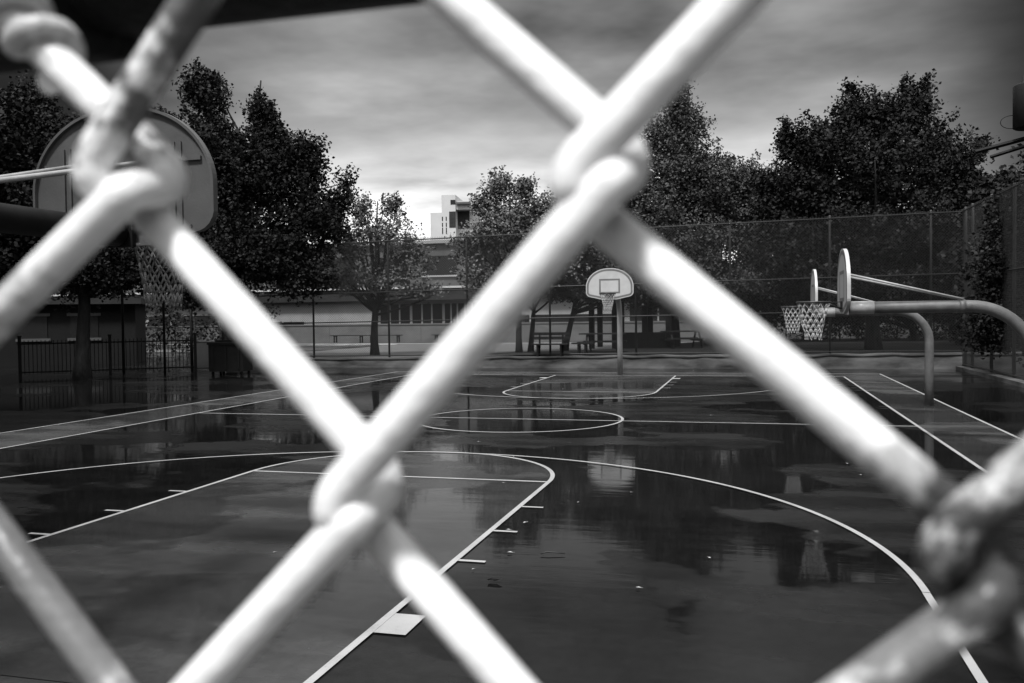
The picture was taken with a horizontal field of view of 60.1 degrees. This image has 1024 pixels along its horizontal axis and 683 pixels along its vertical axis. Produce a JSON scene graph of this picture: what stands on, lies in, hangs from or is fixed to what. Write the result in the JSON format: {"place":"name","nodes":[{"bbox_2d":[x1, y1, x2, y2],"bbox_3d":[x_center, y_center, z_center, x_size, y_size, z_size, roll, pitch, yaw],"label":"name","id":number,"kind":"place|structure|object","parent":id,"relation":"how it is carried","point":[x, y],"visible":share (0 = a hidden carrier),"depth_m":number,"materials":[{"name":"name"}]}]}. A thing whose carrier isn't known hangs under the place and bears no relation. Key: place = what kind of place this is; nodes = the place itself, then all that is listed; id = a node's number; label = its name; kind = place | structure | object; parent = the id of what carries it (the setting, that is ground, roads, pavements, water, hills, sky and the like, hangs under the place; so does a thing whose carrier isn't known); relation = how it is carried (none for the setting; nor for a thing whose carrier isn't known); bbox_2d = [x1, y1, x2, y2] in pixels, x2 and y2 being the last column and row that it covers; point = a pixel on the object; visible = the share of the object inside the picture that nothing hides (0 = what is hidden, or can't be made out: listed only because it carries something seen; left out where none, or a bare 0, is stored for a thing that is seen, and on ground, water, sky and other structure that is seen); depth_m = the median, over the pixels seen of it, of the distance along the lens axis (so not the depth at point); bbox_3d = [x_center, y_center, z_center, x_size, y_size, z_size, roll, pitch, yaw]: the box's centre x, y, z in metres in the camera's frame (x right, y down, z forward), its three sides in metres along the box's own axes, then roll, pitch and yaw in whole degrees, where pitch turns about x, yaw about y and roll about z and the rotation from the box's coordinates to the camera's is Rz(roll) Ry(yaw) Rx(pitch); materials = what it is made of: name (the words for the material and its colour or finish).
{"place":"outdoors","nodes":[
{"label":"outdoors","id":0,"kind":"place"},
{"bbox_2d":[0,109,217,307],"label":"basketball hoop","id":1,"kind":"object","parent":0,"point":[59,199],"visible":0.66,"depth_m":5.72,"materials":[{"name":"black metal"}]},
{"bbox_2d":[430,195,479,239],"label":"tower block","id":2,"kind":"structure","parent":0,"point":[456,210],"depth_m":209.38,"materials":[{"name":"white concrete"}]},
{"bbox_2d":[302,343,636,357],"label":"yard ground","id":3,"kind":"structure","parent":0,"point":[504,347],"depth_m":41.25,"materials":[{"name":"grey concrete"}]},
{"bbox_2d":[328,190,450,354],"bbox_3d":[-5.226,-2.775,36.655,5.473,6.917,4.113,-2,2,-28],"label":"leafy tree","id":4,"kind":"object","parent":3,"relation":"on","point":[372,233],"visible":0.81,"depth_m":36.29,"materials":[{"name":"grey plant"}]},
{"bbox_2d":[146,342,687,344],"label":"painted yard line","id":5,"kind":"object","parent":3,"relation":"on","point":[367,343],"depth_m":50.83,"materials":[{"name":"paint"}]},
{"bbox_2d":[50,232,814,334],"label":"school building","id":6,"kind":"structure","parent":3,"relation":"on","point":[566,313],"depth_m":62.89,"materials":[{"name":"white concrete"}]},
{"bbox_2d":[149,316,218,325],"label":"window","id":7,"kind":"structure","parent":6,"relation":"in","point":[205,319],"depth_m":66.24,"materials":[{"name":"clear glass"}]},
{"bbox_2d":[274,322,303,324],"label":"window","id":8,"kind":"structure","parent":6,"relation":"in","point":[274,322],"depth_m":63.99,"materials":[{"name":"grey glass"}]},
{"bbox_2d":[324,259,353,276],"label":"window","id":9,"kind":"structure","parent":6,"relation":"in","point":[329,259],"depth_m":66.14,"materials":[{"name":"black glass"}]},
{"bbox_2d":[381,304,409,323],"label":"window","id":10,"kind":"structure","parent":6,"relation":"in","point":[394,306],"depth_m":62.21,"materials":[{"name":"grey glass"}]},
{"bbox_2d":[412,304,441,322],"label":"window","id":11,"kind":"structure","parent":6,"relation":"in","point":[420,306],"depth_m":61.64,"materials":[{"name":"grey glass"}]},
{"bbox_2d":[422,255,456,276],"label":"window","id":12,"kind":"structure","parent":6,"relation":"in","point":[439,265],"depth_m":64.03,"materials":[{"name":"grey glass"}]},
{"bbox_2d":[445,303,463,322],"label":"window","id":13,"kind":"structure","parent":6,"relation":"in","point":[453,305],"depth_m":61.13,"materials":[{"name":"grey glass"}]},
{"bbox_2d":[522,314,611,321],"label":"window","id":14,"kind":"structure","parent":6,"relation":"in","point":[565,315],"depth_m":58.80,"materials":[{"name":"grey glass"}]},
{"bbox_2d":[630,303,665,320],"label":"window","id":15,"kind":"structure","parent":6,"relation":"in","point":[661,318],"depth_m":57.52,"materials":[{"name":"grey glass"}]},
{"bbox_2d":[495,201,586,351],"bbox_3d":[1.108,-2.656,37.129,4.466,6.500,3.233,0,2,15],"label":"leafy tree","id":16,"kind":"object","parent":3,"relation":"on","point":[532,324],"visible":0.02,"depth_m":36.97,"materials":[{"name":"black plant"}]},
{"bbox_2d":[146,319,947,343],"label":"yard wall","id":17,"kind":"structure","parent":3,"relation":"on","point":[606,328],"depth_m":52.97,"materials":[{"name":"grey concrete"}]},
{"bbox_2d":[540,240,656,350],"bbox_3d":[3.645,-2.221,36.446,6.150,5.638,3.720,0,2,15],"label":"leafy tree","id":18,"kind":"object","parent":3,"relation":"on","point":[604,257],"visible":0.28,"depth_m":36.06,"materials":[{"name":"black plant"}]},
{"bbox_2d":[0,344,1023,437],"bbox_3d":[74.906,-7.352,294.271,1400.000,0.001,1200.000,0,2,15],"label":"ground","id":19,"kind":"structure","parent":0,"point":[31,401],"depth_m":23.74,"materials":[{"name":"black asphalt"}]},
{"bbox_2d":[0,88,48,283],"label":"leafy tree","id":20,"kind":"object","parent":19,"relation":"on","point":[13,144],"visible":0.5,"depth_m":26.96,"materials":[{"name":"black plant"}]},
{"bbox_2d":[0,298,147,365],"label":"brick hut","id":21,"kind":"object","parent":19,"relation":"on","point":[43,322],"visible":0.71,"depth_m":38.17,"materials":[{"name":"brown brick"}]},
{"bbox_2d":[15,313,50,341],"bbox_3d":[-20.429,-0.594,37.743,1.340,1.190,0.057,-1,2,-16],"label":"window","id":22,"kind":"structure","parent":21,"relation":"in","point":[34,328],"depth_m":37.76,"materials":[{"name":"black glass"}]},
{"bbox_2d":[67,313,100,340],"bbox_3d":[-18.507,-0.634,38.310,1.340,1.190,0.057,-1,2,-16],"label":"window","id":23,"kind":"structure","parent":21,"relation":"in","point":[93,317],"depth_m":38.38,"materials":[{"name":"black glass"}]},
{"bbox_2d":[17,333,196,377],"bbox_3d":[-13.949,0.447,30.797,5.680,1.400,0.130,-1,2,-25],"label":"iron picket fence","id":24,"kind":"object","parent":19,"relation":"on","point":[109,342],"visible":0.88,"depth_m":30.74,"materials":[{"name":"black metal"}]},
{"bbox_2d":[0,70,222,379],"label":"leafy tree","id":25,"kind":"object","parent":19,"relation":"on","point":[113,272],"visible":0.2,"depth_m":27.89,"materials":[{"name":"black plant"}]},
{"bbox_2d":[162,286,165,374],"bbox_3d":[-11.924,-0.580,30.337,0.086,3.470,0.090,0,2,15],"label":"steel post","id":26,"kind":"object","parent":19,"relation":"on","point":[164,335],"visible":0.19,"depth_m":30.31,"materials":[{"name":"black metal"}]},
{"bbox_2d":[53,284,285,353],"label":"hedge","id":27,"kind":"object","parent":19,"relation":"on","point":[174,317],"visible":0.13,"depth_m":52.91,"materials":[{"name":"grey plant"}]},
{"bbox_2d":[188,303,224,369],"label":"metal gate","id":28,"kind":"structure","parent":19,"relation":"on","point":[202,356],"depth_m":32.94,"materials":[{"name":"metal"}]},
{"bbox_2d":[207,340,252,374],"bbox_3d":[-9.524,0.536,29.980,1.260,1.160,0.880,-1,2,6],"label":"waste container","id":29,"kind":"object","parent":19,"relation":"on","point":[229,356],"visible":0.96,"depth_m":29.60,"materials":[{"name":"plastic"}]},
{"bbox_2d":[155,56,361,339],"bbox_3d":[-10.280,-4.998,33.884,8.982,11.628,5.492,0,2,15],"label":"leafy tree","id":30,"kind":"object","parent":19,"relation":"on","point":[272,161],"visible":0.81,"depth_m":33.39,"materials":[{"name":"black plant"}]},
{"bbox_2d":[330,335,365,342],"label":"park bench","id":31,"kind":"object","parent":19,"relation":"on","point":[348,335],"visible":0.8,"depth_m":53.28,"materials":[{"name":"grey wood"}]},
{"bbox_2d":[366,335,401,342],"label":"park bench","id":32,"kind":"object","parent":19,"relation":"on","point":[397,336],"visible":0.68,"depth_m":52.57,"materials":[{"name":"grey wood"}]},
{"bbox_2d":[0,375,1023,682],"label":"court","id":33,"kind":"object","parent":19,"relation":"on","point":[774,591],"visible":0.67,"depth_m":7.89,"materials":[{"name":"asphalt"}]},
{"bbox_2d":[0,375,673,682],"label":"key","id":34,"kind":"object","parent":33,"relation":"on","point":[164,590],"visible":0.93,"depth_m":6.80,"materials":[{"name":"asphalt"}]},
{"bbox_2d":[0,372,1018,682],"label":"court border","id":35,"kind":"object","parent":33,"relation":"on","point":[978,442],"visible":0.91,"depth_m":16.12,"materials":[{"name":"asphalt"}]},
{"bbox_2d":[586,268,633,373],"bbox_3d":[3.043,-0.539,26.507,1.390,3.235,2.723,0,2,15],"label":"basketball hoop","id":36,"kind":"object","parent":35,"relation":"on","point":[610,284],"visible":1,"depth_m":25.79,"materials":[{"name":"grey paint"}]},
{"bbox_2d":[781,269,933,405],"bbox_3d":[6.830,-0.085,17.599,2.853,2.735,1.390,0,2,15],"label":"basketball hoop","id":37,"kind":"object","parent":35,"relation":"on","point":[921,322],"visible":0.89,"depth_m":17.25,"materials":[{"name":"paint"}]},
{"bbox_2d":[796,249,1023,343],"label":"basketball hoop","id":38,"kind":"object","parent":35,"relation":"on","point":[846,305],"visible":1,"depth_m":12.15,"materials":[{"name":"paint"}]},
{"bbox_2d":[0,372,1019,682],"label":"painted lines","id":39,"kind":"object","parent":33,"relation":"on","point":[402,624],"visible":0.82,"depth_m":8.02,"materials":[{"name":"paint"}]},
{"bbox_2d":[541,551,564,553],"bbox_3d":[0.313,1.622,6.806,0.188,0.019,0.029,-1,2,1],"label":"twig","id":40,"kind":"object","parent":33,"relation":"on","point":[551,552],"visible":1,"depth_m":6.80,"materials":[{"name":"grey wood"}]},
{"bbox_2d":[0,0,1023,682],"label":"chain link fence","id":41,"kind":"object","parent":19,"relation":"on","point":[964,546],"visible":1,"depth_m":0.10,"materials":[{"name":"metal"}]},
{"bbox_2d":[253,352,1023,369],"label":"retaining wall","id":42,"kind":"structure","parent":19,"relation":"on","point":[951,360],"depth_m":30.29,"materials":[{"name":"concrete"}]},
{"bbox_2d":[530,332,569,356],"bbox_3d":[1.363,0.105,31.630,1.350,0.860,0.480,0,2,15],"label":"park bench","id":43,"kind":"object","parent":42,"relation":"on","point":[539,344],"visible":0.97,"depth_m":31.72,"materials":[{"name":"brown wood"}]},
{"bbox_2d":[240,210,961,357],"bbox_3d":[1.749,-1.775,31.540,26.005,4.760,0.102,0,2,15],"label":"chain link fence","id":44,"kind":"object","parent":42,"relation":"on","point":[636,316],"visible":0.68,"depth_m":30.82,"materials":[{"name":"metal"}]},
{"bbox_2d":[951,168,1023,367],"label":"leafy tree","id":45,"kind":"object","parent":19,"relation":"on","point":[987,329],"visible":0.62,"depth_m":23.81,"materials":[{"name":"black plant"}]},
{"bbox_2d":[956,366,1023,387],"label":"kerb","id":46,"kind":"structure","parent":19,"relation":"on","point":[1007,379],"depth_m":23.99,"materials":[{"name":"concrete"}]},
{"bbox_2d":[962,180,1023,378],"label":"chain link fence","id":47,"kind":"object","parent":46,"relation":"on","point":[1013,276],"visible":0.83,"depth_m":23.30,"materials":[{"name":"metal"}]},
{"bbox_2d":[975,76,1023,158],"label":"utility pole","id":48,"kind":"object","parent":19,"relation":"on","point":[1018,109],"visible":1,"depth_m":21.37,"materials":[{"name":"black metal"}]},
{"bbox_2d":[0,0,1023,294],"label":"sky","id":49,"kind":"structure","parent":0,"point":[398,94],"materials":[{"name":"grey"}]},
{"bbox_2d":[422,335,1020,354],"bbox_3d":[33.120,-0.208,41.327,69.500,0.100,34.450,0,2,15],"label":"soil bed","id":50,"kind":"object","parent":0,"point":[890,344],"visible":0.33,"depth_m":35.31,"materials":[{"name":"black soil"}]},
{"bbox_2d":[444,165,591,351],"bbox_3d":[0.193,-3.166,34.933,5.463,7.660,4.126,-2,2,-33],"label":"leafy tree","id":51,"kind":"object","parent":50,"relation":"on","point":[500,220],"visible":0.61,"depth_m":34.69,"materials":[{"name":"grey plant"}]},
{"bbox_2d":[571,343,593,355],"bbox_3d":[2.546,0.278,31.996,0.750,0.465,0.400,0,2,15],"label":"park bench","id":52,"kind":"object","parent":50,"relation":"on","point":[585,349],"visible":0.84,"depth_m":31.86,"materials":[{"name":"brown wood"}]},
{"bbox_2d":[577,333,626,351],"bbox_3d":[3.471,0.069,33.993,1.700,0.782,1.500,0,2,15],"label":"picnic table","id":53,"kind":"object","parent":50,"relation":"on","point":[604,341],"visible":0.48,"depth_m":33.65,"materials":[{"name":"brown wood"}]},
{"bbox_2d":[585,297,674,348],"bbox_3d":[5.350,-0.827,39.198,4.100,2.200,3.000,0,2,15],"label":"picnic shelter","id":54,"kind":"object","parent":50,"relation":"on","point":[651,339],"visible":0.39,"depth_m":37.87,"materials":[{"name":"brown wood"}]},
{"bbox_2d":[658,330,707,348],"bbox_3d":[7.119,-0.060,36.988,1.700,0.782,1.500,-1,2,-8],"label":"picnic table","id":55,"kind":"object","parent":50,"relation":"on","point":[690,338],"visible":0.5,"depth_m":36.65,"materials":[{"name":"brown wood"}]},
{"bbox_2d":[594,80,780,345],"bbox_3d":[7.616,-6.033,39.816,11.434,12.946,9.459,0,2,15],"label":"leafy tree","id":56,"kind":"object","parent":50,"relation":"on","point":[704,187],"visible":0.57,"depth_m":38.90,"materials":[{"name":"black plant"}]},
{"bbox_2d":[713,249,821,333],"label":"leafy tree","id":57,"kind":"object","parent":50,"relation":"on","point":[765,302],"visible":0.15,"depth_m":42.08,"materials":[{"name":"black plant"}]},
{"bbox_2d":[742,302,951,339],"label":"hedge","id":58,"kind":"object","parent":50,"relation":"on","point":[770,326],"visible":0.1,"depth_m":44.59,"materials":[{"name":"black plant"}]},
{"bbox_2d":[740,68,1000,349],"bbox_3d":[13.180,-4.796,32.936,9.658,10.730,7.573,-1,2,-18],"label":"leafy tree","id":59,"kind":"object","parent":50,"relation":"on","point":[875,174],"visible":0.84,"depth_m":32.18,"materials":[{"name":"black plant"}]},
{"bbox_2d":[794,281,947,340],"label":"leafy tree","id":60,"kind":"object","parent":50,"relation":"on","point":[909,324],"visible":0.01,"depth_m":41.77,"materials":[{"name":"black plant"}]},
{"bbox_2d":[926,289,1008,345],"bbox_3d":[19.146,-2.799,36.030,4.801,7.004,3.624,0,2,15],"label":"leafy tree","id":61,"kind":"object","parent":50,"relation":"on","point":[948,320],"visible":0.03,"depth_m":35.81,"materials":[{"name":"black plant"}]},
{"bbox_2d":[929,141,1023,300],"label":"leafy tree","id":62,"kind":"object","parent":50,"relation":"on","point":[977,194],"visible":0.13,"depth_m":29.91,"materials":[{"name":"black plant"}]}
]}

